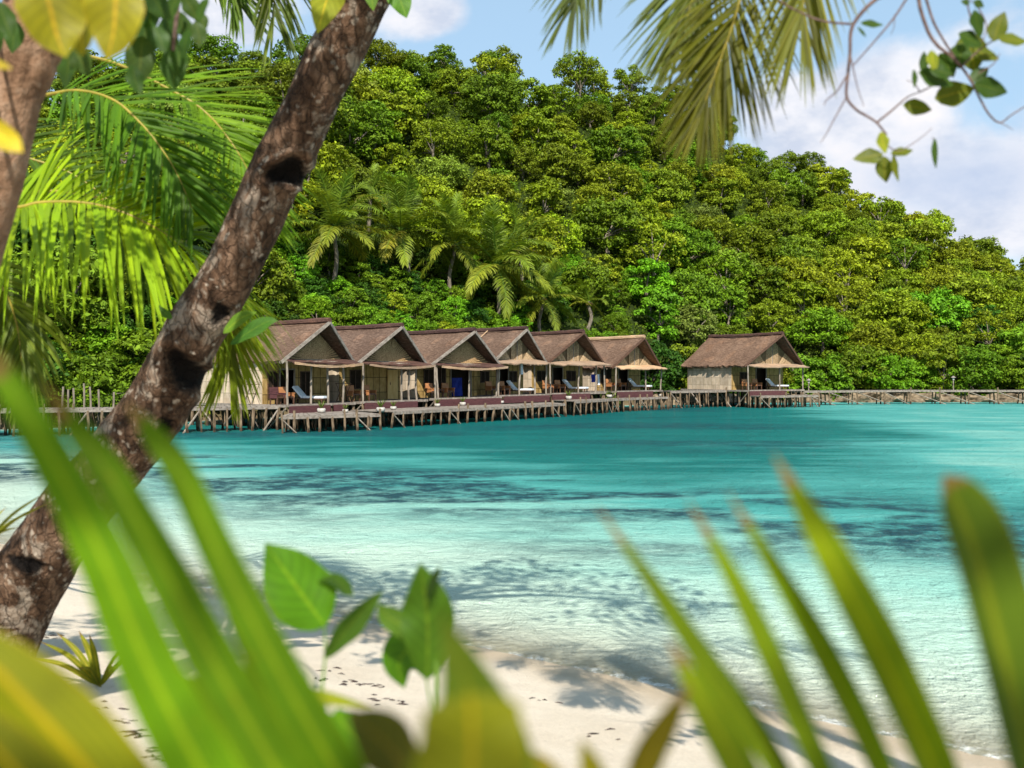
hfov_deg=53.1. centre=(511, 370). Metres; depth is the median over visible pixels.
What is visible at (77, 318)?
shrub
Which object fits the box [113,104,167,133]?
rounded tree
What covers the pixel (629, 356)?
stilt hut
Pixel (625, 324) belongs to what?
shrub
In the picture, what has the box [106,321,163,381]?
slender tree
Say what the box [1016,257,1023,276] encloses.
broad tree
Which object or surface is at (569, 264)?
shrub
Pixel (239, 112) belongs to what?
broad tree
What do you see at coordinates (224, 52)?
rounded tree
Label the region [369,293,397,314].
shrub
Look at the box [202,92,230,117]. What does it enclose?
rounded tree
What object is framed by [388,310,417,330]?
shrub
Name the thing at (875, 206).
open tree
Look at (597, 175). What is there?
rounded tree
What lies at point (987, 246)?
broad tree
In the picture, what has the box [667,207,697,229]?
broad tree
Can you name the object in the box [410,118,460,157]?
open tree
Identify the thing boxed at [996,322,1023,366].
rounded tree
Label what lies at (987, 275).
slender tree
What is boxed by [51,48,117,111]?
rounded tree
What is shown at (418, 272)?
shrub
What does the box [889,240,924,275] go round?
slender tree
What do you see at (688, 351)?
slender tree
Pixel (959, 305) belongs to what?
broad tree
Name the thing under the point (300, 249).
shrub
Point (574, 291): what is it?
shrub
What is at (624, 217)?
broad tree
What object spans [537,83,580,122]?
rounded tree
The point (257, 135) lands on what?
broad tree
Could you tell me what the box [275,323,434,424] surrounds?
stilt hut
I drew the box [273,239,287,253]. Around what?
shrub
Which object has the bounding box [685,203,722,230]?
rounded tree
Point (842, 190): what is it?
broad tree
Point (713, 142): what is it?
broad tree
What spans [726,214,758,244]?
rounded tree
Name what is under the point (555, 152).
slender tree
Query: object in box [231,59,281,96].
rounded tree
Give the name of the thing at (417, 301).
shrub
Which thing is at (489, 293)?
shrub
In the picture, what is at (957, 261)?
open tree
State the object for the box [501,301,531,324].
shrub
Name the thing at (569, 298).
shrub
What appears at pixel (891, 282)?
rounded tree
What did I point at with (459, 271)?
shrub
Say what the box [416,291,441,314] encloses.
shrub
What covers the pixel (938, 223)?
open tree
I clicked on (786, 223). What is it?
broad tree
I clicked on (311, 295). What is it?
shrub
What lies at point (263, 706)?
young palm
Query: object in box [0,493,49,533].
palm seedling
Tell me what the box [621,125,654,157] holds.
slender tree
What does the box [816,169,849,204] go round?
slender tree
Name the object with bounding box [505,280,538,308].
shrub
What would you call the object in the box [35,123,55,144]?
broad tree
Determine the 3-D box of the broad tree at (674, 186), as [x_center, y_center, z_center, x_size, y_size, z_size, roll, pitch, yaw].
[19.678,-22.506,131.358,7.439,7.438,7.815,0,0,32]
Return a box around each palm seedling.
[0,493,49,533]
[40,631,115,686]
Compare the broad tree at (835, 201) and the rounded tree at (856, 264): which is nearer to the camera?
the rounded tree at (856, 264)
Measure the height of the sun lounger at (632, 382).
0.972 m
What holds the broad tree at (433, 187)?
on the hill
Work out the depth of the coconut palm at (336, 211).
80.57 m
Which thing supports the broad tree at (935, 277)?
on the hill
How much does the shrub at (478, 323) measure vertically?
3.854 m
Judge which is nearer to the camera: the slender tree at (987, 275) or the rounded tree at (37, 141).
the rounded tree at (37, 141)
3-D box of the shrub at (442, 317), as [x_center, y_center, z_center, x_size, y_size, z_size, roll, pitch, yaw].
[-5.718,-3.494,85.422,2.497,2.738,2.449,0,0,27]
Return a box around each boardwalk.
[0,402,279,435]
[280,409,381,432]
[350,400,566,427]
[553,393,669,415]
[662,387,727,407]
[749,392,819,407]
[791,387,1023,404]
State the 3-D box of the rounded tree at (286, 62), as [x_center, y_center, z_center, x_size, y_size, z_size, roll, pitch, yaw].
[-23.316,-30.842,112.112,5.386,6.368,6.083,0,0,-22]
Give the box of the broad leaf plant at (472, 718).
[263,543,603,767]
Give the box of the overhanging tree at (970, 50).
[778,0,1023,182]
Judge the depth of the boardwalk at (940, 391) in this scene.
94.57 m
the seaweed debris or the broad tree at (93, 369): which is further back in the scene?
the broad tree at (93, 369)
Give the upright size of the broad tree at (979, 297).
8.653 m
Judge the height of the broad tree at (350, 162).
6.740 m
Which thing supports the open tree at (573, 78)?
on the hill
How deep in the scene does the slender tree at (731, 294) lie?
110.21 m
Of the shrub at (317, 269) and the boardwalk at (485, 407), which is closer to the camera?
the boardwalk at (485, 407)
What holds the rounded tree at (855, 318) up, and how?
on the hill
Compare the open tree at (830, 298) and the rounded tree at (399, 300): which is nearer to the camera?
the rounded tree at (399, 300)
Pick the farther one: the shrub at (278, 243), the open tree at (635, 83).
the open tree at (635, 83)
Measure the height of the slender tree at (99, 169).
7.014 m
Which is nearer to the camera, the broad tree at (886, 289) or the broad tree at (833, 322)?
the broad tree at (833, 322)
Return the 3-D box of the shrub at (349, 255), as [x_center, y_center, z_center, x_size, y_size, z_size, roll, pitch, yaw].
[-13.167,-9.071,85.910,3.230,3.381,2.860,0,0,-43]
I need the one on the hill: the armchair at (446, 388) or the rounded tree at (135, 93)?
the rounded tree at (135, 93)
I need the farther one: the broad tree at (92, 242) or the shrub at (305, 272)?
the shrub at (305, 272)
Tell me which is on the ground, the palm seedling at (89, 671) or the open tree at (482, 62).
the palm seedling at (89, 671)
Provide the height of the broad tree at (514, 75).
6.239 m
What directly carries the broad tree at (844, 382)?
on the hill
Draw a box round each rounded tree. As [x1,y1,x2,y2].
[11,200,77,271]
[26,132,47,177]
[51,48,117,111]
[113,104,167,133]
[131,91,165,114]
[182,54,241,102]
[188,33,241,85]
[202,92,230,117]
[225,80,279,123]
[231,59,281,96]
[236,50,274,74]
[252,61,296,121]
[269,33,312,67]
[277,59,299,97]
[293,140,355,217]
[298,296,338,325]
[311,245,345,274]
[324,95,390,160]
[343,80,363,127]
[346,100,405,152]
[353,61,379,100]
[368,142,416,177]
[371,170,422,217]
[372,91,426,143]
[377,291,409,321]
[426,43,462,73]
[434,320,458,329]
[455,119,479,148]
[461,119,518,169]
[463,195,517,247]
[477,111,513,143]
[500,210,568,279]
[506,112,540,145]
[528,211,585,260]
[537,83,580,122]
[548,84,563,105]
[553,130,593,159]
[569,183,614,221]
[573,65,615,99]
[582,161,645,210]
[587,253,625,284]
[595,121,624,149]
[605,161,654,201]
[609,89,644,122]
[615,109,645,135]
[622,258,676,311]
[634,157,658,180]
[641,215,704,273]
[662,161,697,191]
[663,140,712,185]
[671,303,720,347]
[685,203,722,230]
[686,248,756,307]
[691,213,738,255]
[694,177,743,214]
[695,118,727,140]
[718,220,782,269]
[723,143,757,171]
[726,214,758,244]
[741,202,773,227]
[746,180,785,210]
[746,298,794,332]
[765,186,798,209]
[766,166,806,199]
[771,149,803,179]
[776,368,794,399]
[783,170,820,205]
[783,353,825,394]
[795,151,826,175]
[795,265,831,296]
[801,163,836,194]
[805,209,830,234]
[816,245,847,274]
[818,249,875,305]
[825,310,865,343]
[831,167,852,194]
[831,236,877,275]
[846,208,870,225]
[852,217,879,252]
[872,277,911,300]
[874,201,906,229]
[875,198,903,219]
[879,215,909,236]
[936,331,974,365]
[941,343,1006,395]
[963,304,1010,344]
[973,252,1023,279]
[975,343,1014,378]
[992,272,1022,301]
[995,276,1023,302]
[995,353,1023,393]
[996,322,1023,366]
[997,256,1015,271]
[1013,353,1023,375]
[1015,269,1023,279]
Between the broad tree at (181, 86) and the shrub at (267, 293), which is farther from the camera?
the broad tree at (181, 86)
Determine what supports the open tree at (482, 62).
on the hill
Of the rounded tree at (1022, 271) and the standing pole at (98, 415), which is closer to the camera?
the standing pole at (98, 415)
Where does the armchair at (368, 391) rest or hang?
on the stilt hut at (385, 354)
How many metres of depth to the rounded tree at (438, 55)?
136.56 m
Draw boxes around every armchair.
[269,387,285,404]
[278,387,294,404]
[346,385,360,401]
[361,385,376,400]
[425,383,436,397]
[441,383,454,397]
[485,381,495,394]
[499,381,509,394]
[542,380,554,392]
[554,380,565,392]
[606,379,614,390]
[616,379,625,390]
[742,379,751,389]
[752,379,761,389]
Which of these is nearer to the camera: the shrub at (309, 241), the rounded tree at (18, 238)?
the rounded tree at (18, 238)
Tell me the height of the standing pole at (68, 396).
3.430 m
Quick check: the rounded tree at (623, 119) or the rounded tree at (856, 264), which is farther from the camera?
the rounded tree at (623, 119)
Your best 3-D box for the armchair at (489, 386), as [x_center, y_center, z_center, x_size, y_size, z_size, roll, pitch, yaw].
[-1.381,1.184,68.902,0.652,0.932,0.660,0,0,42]
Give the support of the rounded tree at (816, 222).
on the hill
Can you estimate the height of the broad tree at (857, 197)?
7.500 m
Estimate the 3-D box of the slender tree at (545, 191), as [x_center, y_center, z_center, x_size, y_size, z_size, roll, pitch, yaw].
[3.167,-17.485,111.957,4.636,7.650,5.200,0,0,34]
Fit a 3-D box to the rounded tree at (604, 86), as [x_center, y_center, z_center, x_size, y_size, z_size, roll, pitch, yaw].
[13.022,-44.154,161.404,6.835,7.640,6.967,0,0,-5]
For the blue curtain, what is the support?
hanging from the stilt hut at (465, 354)
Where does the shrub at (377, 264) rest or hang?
on the hill
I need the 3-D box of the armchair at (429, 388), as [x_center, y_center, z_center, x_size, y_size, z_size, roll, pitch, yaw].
[-5.049,1.254,64.408,0.652,0.932,0.660,0,0,44]
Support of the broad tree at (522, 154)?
on the hill
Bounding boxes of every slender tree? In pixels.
[68,166,136,222]
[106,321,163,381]
[134,85,201,122]
[238,93,277,126]
[271,232,290,268]
[287,180,315,232]
[472,49,514,87]
[508,77,555,117]
[515,112,565,163]
[520,176,564,221]
[538,141,582,189]
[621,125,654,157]
[631,287,682,343]
[637,95,671,141]
[639,200,673,228]
[666,112,696,144]
[668,343,698,390]
[712,284,749,328]
[782,278,829,332]
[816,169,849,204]
[844,234,893,287]
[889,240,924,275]
[902,211,936,238]
[903,220,954,271]
[918,340,967,392]
[969,271,1005,300]
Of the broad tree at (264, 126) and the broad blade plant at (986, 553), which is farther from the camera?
the broad tree at (264, 126)
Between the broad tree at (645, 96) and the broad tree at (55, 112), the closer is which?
the broad tree at (55, 112)
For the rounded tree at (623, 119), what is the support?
on the hill
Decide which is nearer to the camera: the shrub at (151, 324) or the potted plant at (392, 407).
the potted plant at (392, 407)
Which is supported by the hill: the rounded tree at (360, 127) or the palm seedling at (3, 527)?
the rounded tree at (360, 127)
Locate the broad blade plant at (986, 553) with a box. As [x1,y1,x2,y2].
[941,474,1023,767]
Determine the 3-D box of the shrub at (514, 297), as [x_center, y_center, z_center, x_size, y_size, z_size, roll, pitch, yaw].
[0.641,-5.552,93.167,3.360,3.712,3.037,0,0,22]
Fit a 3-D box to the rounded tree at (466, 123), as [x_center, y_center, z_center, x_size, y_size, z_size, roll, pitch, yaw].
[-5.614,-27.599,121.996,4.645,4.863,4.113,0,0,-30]
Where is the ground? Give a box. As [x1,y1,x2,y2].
[0,534,1008,767]
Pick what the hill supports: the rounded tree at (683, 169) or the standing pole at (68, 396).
the rounded tree at (683, 169)
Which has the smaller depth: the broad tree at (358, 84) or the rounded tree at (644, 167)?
the broad tree at (358, 84)
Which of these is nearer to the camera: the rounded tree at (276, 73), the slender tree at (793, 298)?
the rounded tree at (276, 73)
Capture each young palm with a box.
[0,353,365,767]
[594,453,958,767]
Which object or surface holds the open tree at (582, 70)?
on the hill
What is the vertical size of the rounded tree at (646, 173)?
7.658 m
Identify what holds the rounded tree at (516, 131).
on the hill
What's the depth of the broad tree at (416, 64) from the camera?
131.03 m
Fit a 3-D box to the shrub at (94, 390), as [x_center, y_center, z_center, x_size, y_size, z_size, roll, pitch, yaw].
[-24.077,1.049,57.766,3.194,3.040,3.041,0,0,-18]
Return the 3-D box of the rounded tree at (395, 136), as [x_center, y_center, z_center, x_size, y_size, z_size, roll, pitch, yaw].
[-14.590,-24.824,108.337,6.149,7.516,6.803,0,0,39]
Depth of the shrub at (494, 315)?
88.62 m
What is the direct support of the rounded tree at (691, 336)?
on the hill
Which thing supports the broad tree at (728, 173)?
on the hill
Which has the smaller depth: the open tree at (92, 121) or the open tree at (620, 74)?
the open tree at (92, 121)
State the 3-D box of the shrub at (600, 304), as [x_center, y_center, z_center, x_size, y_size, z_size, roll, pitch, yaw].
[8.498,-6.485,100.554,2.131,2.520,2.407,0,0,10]
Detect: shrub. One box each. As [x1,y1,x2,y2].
[42,378,69,406]
[44,319,95,355]
[45,333,60,362]
[48,285,91,318]
[65,366,113,404]
[66,350,97,377]
[70,309,120,341]
[76,315,131,364]
[96,348,131,384]
[102,297,157,337]
[119,357,144,377]
[135,293,176,325]
[146,317,163,330]
[248,298,288,321]
[255,287,287,307]
[257,264,279,289]
[268,277,306,301]
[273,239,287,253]
[275,300,306,319]
[278,239,307,269]
[281,254,315,290]
[285,313,300,319]
[287,232,309,252]
[293,255,321,279]
[295,292,330,318]
[298,233,332,262]
[301,276,330,298]
[323,276,353,302]
[326,241,345,260]
[328,295,348,316]
[331,286,370,318]
[334,309,367,325]
[338,244,370,266]
[339,281,384,313]
[341,304,394,325]
[343,262,374,284]
[352,253,393,284]
[358,242,382,260]
[366,274,392,294]
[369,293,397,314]
[376,315,398,323]
[379,266,413,296]
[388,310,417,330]
[394,272,423,297]
[403,291,437,323]
[404,326,418,330]
[409,271,426,287]
[410,318,438,330]
[411,247,446,275]
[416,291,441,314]
[418,278,449,305]
[430,313,456,328]
[431,264,456,286]
[438,285,467,307]
[439,296,473,322]
[445,260,465,279]
[451,299,494,326]
[453,320,469,327]
[454,283,486,307]
[458,271,492,301]
[459,256,478,274]
[463,320,491,327]
[469,306,500,324]
[473,251,491,267]
[477,276,501,301]
[488,318,521,327]
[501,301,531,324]
[502,284,519,300]
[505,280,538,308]
[505,315,532,331]
[506,291,537,318]
[536,293,573,321]
[552,270,567,292]
[552,284,571,303]
[553,258,584,279]
[561,253,585,270]
[564,284,588,303]
[581,275,592,280]
[584,328,605,336]
[593,294,609,310]
[601,312,631,335]
[603,330,617,336]
[604,327,628,336]
[605,305,626,323]
[606,283,619,304]
[609,263,629,283]
[613,280,631,302]
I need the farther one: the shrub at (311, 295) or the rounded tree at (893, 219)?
the rounded tree at (893, 219)
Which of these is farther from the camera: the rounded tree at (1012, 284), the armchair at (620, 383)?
the rounded tree at (1012, 284)
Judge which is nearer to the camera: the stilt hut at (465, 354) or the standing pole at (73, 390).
the standing pole at (73, 390)
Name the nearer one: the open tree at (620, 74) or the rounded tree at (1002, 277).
the rounded tree at (1002, 277)
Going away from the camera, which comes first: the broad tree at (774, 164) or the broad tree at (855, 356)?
the broad tree at (855, 356)
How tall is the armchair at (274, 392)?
0.932 m
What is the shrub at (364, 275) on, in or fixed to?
on the hill
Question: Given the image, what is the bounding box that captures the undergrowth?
[20,82,1023,407]
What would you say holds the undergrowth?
on the hill
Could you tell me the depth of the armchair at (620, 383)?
80.36 m
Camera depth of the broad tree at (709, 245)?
118.31 m
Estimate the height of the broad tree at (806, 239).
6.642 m
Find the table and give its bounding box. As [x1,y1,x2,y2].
[335,383,351,401]
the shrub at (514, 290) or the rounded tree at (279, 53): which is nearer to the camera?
the shrub at (514, 290)
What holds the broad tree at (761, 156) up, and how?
on the hill
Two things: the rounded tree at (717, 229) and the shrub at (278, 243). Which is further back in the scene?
the rounded tree at (717, 229)
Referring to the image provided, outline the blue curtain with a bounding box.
[452,378,462,395]
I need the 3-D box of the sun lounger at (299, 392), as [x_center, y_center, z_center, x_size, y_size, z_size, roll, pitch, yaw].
[-11.154,1.324,56.411,1.950,0.972,0.660,0,0,14]
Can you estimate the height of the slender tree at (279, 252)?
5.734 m
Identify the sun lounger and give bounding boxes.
[291,386,326,403]
[505,380,533,393]
[561,379,588,391]
[626,378,651,389]
[765,378,788,389]
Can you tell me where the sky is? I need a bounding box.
[0,0,1023,269]
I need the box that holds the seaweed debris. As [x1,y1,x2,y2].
[44,632,619,759]
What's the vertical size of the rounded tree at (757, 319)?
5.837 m
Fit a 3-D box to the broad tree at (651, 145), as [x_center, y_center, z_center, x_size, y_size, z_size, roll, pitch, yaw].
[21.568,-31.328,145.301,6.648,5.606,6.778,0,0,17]
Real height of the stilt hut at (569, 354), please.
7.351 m
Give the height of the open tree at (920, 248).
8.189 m
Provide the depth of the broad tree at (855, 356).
101.86 m
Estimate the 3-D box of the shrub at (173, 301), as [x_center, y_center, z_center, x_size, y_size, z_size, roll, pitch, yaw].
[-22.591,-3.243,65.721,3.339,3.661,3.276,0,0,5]
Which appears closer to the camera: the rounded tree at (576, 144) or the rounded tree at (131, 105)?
the rounded tree at (131, 105)
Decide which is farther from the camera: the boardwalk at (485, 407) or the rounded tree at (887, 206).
the rounded tree at (887, 206)
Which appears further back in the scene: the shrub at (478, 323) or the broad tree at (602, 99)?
the broad tree at (602, 99)
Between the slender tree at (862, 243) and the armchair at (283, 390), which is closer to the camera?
the armchair at (283, 390)
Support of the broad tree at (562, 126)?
on the hill
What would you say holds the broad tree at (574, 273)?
on the hill
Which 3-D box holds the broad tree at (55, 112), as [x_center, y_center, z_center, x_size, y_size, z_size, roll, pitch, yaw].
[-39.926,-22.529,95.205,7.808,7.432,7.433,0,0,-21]
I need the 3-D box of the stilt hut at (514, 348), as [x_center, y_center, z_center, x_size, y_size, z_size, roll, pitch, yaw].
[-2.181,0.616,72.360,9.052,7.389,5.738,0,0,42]
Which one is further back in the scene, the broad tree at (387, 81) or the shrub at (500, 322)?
the broad tree at (387, 81)
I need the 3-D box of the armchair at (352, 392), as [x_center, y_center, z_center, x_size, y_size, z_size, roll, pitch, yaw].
[-9.149,1.304,59.002,0.652,0.932,0.660,0,0,38]
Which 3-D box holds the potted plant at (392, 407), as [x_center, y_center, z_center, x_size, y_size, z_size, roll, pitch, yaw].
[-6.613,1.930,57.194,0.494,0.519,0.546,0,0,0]
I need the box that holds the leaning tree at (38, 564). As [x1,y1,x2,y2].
[0,0,411,651]
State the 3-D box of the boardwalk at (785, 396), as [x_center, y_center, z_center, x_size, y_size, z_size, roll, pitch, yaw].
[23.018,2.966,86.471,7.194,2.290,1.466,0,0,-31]
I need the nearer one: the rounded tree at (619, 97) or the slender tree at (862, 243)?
the slender tree at (862, 243)
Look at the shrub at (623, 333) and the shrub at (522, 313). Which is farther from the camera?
the shrub at (623, 333)
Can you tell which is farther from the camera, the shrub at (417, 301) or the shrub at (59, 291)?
the shrub at (417, 301)
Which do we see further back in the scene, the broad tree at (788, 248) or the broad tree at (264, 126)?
the broad tree at (788, 248)
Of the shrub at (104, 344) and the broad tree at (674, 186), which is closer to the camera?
the shrub at (104, 344)
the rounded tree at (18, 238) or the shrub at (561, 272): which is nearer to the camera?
the rounded tree at (18, 238)
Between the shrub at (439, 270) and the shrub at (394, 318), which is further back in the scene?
the shrub at (439, 270)
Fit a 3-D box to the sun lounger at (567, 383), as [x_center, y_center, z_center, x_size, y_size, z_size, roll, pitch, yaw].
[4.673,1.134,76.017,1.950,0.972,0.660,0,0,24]
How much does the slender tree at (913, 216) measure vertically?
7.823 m
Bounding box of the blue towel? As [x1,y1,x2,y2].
[591,374,594,381]
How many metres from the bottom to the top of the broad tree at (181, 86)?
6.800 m
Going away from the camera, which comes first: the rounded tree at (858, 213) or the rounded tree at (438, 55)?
the rounded tree at (438, 55)
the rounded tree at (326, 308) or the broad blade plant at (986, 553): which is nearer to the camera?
the broad blade plant at (986, 553)
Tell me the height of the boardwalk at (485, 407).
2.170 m
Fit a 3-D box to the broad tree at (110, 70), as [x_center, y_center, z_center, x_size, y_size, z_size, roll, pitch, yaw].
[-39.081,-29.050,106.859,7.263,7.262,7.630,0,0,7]
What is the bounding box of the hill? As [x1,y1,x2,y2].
[0,94,1022,428]
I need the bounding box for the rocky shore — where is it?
[639,392,1023,405]
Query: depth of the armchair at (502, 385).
69.82 m
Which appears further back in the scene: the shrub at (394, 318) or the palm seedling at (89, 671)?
the shrub at (394, 318)
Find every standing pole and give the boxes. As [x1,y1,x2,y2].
[61,387,63,432]
[67,389,68,404]
[72,388,74,406]
[83,383,84,420]
[89,387,91,412]
[97,389,99,427]
[113,392,114,407]
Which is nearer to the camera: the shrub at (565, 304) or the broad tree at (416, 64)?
the shrub at (565, 304)
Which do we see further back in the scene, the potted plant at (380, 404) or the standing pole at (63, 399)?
the potted plant at (380, 404)
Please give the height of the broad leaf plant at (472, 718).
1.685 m
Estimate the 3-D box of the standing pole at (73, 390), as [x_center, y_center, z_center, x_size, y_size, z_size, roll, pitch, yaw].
[-21.742,2.606,50.794,0.148,3.498,0.104,0,0,16]
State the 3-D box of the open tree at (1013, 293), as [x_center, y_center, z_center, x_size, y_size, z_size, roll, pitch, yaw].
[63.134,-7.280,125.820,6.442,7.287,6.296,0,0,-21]
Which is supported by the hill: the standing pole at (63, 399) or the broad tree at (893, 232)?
the broad tree at (893, 232)
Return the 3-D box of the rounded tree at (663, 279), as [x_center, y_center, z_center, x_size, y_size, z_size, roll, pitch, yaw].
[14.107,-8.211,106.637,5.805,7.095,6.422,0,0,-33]
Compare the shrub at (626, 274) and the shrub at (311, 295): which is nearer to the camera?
the shrub at (311, 295)
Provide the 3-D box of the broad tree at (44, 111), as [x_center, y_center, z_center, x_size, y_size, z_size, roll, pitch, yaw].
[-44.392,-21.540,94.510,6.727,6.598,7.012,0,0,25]
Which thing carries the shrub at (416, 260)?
on the hill
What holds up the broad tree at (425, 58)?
on the hill
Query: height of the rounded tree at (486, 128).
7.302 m
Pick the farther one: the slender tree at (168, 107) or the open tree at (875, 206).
the open tree at (875, 206)
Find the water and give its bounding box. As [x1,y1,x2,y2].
[0,402,1023,759]
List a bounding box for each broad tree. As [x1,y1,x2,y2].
[0,328,68,407]
[1,241,133,343]
[27,114,116,196]
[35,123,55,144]
[36,104,55,131]
[37,351,134,426]
[43,93,104,138]
[60,247,173,310]
[74,217,159,260]
[101,59,163,101]
[120,119,227,187]
[135,189,232,261]
[137,83,209,123]
[154,49,196,86]
[164,260,201,295]
[176,148,246,204]
[177,110,262,156]
[202,102,256,144]
[249,249,298,310]
[253,123,269,152]
[305,154,387,204]
[345,163,402,231]
[349,70,385,115]
[359,66,431,114]
[362,38,410,73]
[377,49,444,91]
[386,49,431,90]
[407,115,470,160]
[411,202,479,256]
[412,174,464,217]
[413,88,449,118]
[413,153,472,192]
[428,61,459,85]
[430,64,476,105]
[454,166,521,213]
[456,71,526,121]
[480,167,519,196]
[490,69,523,99]
[500,145,548,180]
[522,177,574,211]
[547,115,578,142]
[557,259,616,308]
[560,153,601,187]
[568,194,645,254]
[572,99,611,130]
[577,91,612,117]
[583,122,646,166]
[602,193,666,244]
[627,93,668,122]
[640,339,686,395]
[643,167,693,211]
[646,128,684,161]
[662,85,695,115]
[663,267,724,322]
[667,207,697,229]
[674,229,721,267]
[695,131,719,154]
[698,247,760,287]
[700,163,739,191]
[714,168,751,192]
[717,116,738,135]
[717,322,753,334]
[735,165,761,187]
[737,263,792,309]
[740,147,768,167]
[746,209,803,239]
[753,235,822,269]
[755,255,836,305]
[757,159,788,182]
[768,205,805,235]
[775,234,826,266]
[778,306,860,353]
[793,208,854,248]
[800,352,862,398]
[812,192,846,211]
[819,204,846,214]
[819,341,891,392]
[832,188,855,199]
[832,222,877,249]
[836,320,901,361]
[842,189,878,218]
[847,287,939,336]
[855,353,922,392]
[864,286,912,322]
[870,220,906,257]
[874,267,926,293]
[886,355,943,393]
[890,330,943,370]
[899,286,972,333]
[909,264,975,302]
[910,208,956,242]
[917,326,964,351]
[931,238,990,271]
[933,265,989,288]
[939,273,1005,321]
[942,234,1008,272]
[993,295,1023,328]
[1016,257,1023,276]
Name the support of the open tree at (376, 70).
on the hill
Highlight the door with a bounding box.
[387,370,397,398]
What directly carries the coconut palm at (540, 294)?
on the hill
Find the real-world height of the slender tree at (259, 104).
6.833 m
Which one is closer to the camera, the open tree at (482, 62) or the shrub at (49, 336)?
the shrub at (49, 336)
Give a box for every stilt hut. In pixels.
[191,317,362,429]
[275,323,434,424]
[371,327,507,419]
[430,326,553,416]
[491,329,610,413]
[555,335,666,410]
[681,331,809,407]
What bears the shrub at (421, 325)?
on the hill
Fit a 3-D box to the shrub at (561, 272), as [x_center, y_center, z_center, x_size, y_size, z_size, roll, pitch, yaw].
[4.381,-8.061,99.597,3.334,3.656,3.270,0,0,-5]
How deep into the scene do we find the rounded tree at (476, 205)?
97.96 m
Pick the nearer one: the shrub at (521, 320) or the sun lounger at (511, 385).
the sun lounger at (511, 385)
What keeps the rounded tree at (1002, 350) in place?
on the hill
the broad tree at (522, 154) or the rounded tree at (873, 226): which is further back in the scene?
the rounded tree at (873, 226)
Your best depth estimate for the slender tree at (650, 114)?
149.22 m
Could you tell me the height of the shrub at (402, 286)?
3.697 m
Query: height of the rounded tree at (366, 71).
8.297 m
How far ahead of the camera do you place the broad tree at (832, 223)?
137.41 m
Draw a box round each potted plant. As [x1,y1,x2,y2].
[317,401,325,412]
[376,400,384,411]
[390,401,396,409]
[434,398,441,406]
[459,398,465,405]
[565,391,571,399]
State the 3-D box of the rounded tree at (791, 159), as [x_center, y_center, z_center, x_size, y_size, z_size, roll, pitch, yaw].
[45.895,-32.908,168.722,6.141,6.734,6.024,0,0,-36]
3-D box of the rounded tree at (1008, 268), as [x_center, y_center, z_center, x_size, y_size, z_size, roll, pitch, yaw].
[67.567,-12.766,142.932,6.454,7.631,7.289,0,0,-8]
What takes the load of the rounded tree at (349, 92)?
on the hill
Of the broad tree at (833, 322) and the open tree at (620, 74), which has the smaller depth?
the broad tree at (833, 322)
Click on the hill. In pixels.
(548, 326)
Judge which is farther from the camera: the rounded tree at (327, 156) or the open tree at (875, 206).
the open tree at (875, 206)
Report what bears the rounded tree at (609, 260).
on the hill
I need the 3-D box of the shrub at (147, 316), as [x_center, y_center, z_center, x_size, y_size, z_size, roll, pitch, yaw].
[-23.911,-2.708,63.470,4.231,4.027,4.027,0,0,-8]
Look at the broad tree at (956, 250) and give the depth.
145.71 m
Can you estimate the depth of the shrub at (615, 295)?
102.03 m
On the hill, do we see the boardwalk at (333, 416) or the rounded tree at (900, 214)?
the rounded tree at (900, 214)
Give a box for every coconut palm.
[0,0,322,428]
[282,164,395,280]
[348,172,456,283]
[403,191,501,296]
[441,197,565,320]
[477,201,557,280]
[493,252,590,331]
[531,0,868,175]
[569,278,607,329]
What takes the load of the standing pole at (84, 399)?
in the water
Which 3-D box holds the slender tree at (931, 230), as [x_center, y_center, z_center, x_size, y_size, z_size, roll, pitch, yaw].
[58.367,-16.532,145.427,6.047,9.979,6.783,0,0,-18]
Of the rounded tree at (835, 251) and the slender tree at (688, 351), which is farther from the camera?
the rounded tree at (835, 251)
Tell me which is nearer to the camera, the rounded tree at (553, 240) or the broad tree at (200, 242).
the broad tree at (200, 242)
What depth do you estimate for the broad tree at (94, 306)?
59.42 m
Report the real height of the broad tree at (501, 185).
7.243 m
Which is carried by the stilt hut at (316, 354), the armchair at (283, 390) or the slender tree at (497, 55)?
the armchair at (283, 390)
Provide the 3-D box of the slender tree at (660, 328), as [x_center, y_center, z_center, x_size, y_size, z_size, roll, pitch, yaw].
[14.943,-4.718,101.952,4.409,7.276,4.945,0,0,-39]
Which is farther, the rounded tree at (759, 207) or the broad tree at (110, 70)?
the rounded tree at (759, 207)
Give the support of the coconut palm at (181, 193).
on the ground
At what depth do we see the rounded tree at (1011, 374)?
101.84 m
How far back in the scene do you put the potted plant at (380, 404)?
54.86 m
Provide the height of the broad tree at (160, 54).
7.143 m
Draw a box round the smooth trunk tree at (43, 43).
[0,0,208,267]
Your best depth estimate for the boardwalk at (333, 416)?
52.77 m
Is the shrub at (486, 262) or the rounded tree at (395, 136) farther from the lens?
the rounded tree at (395, 136)
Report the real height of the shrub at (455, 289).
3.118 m
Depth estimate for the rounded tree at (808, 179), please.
158.56 m
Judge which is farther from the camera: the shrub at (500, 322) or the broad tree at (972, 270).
the broad tree at (972, 270)
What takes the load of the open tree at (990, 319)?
on the hill
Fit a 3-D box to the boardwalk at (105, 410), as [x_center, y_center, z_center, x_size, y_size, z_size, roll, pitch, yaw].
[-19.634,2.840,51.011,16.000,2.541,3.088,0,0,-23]
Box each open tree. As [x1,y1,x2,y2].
[43,78,93,117]
[65,99,174,163]
[318,99,357,162]
[370,65,412,92]
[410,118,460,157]
[466,53,517,85]
[470,43,524,76]
[551,54,607,97]
[553,48,600,98]
[612,64,651,105]
[617,220,686,275]
[622,77,645,103]
[642,84,674,102]
[821,281,871,312]
[859,196,904,224]
[880,236,931,283]
[901,217,950,240]
[940,258,973,271]
[958,309,1015,347]
[1001,282,1023,309]
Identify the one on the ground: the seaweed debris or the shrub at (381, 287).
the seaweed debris

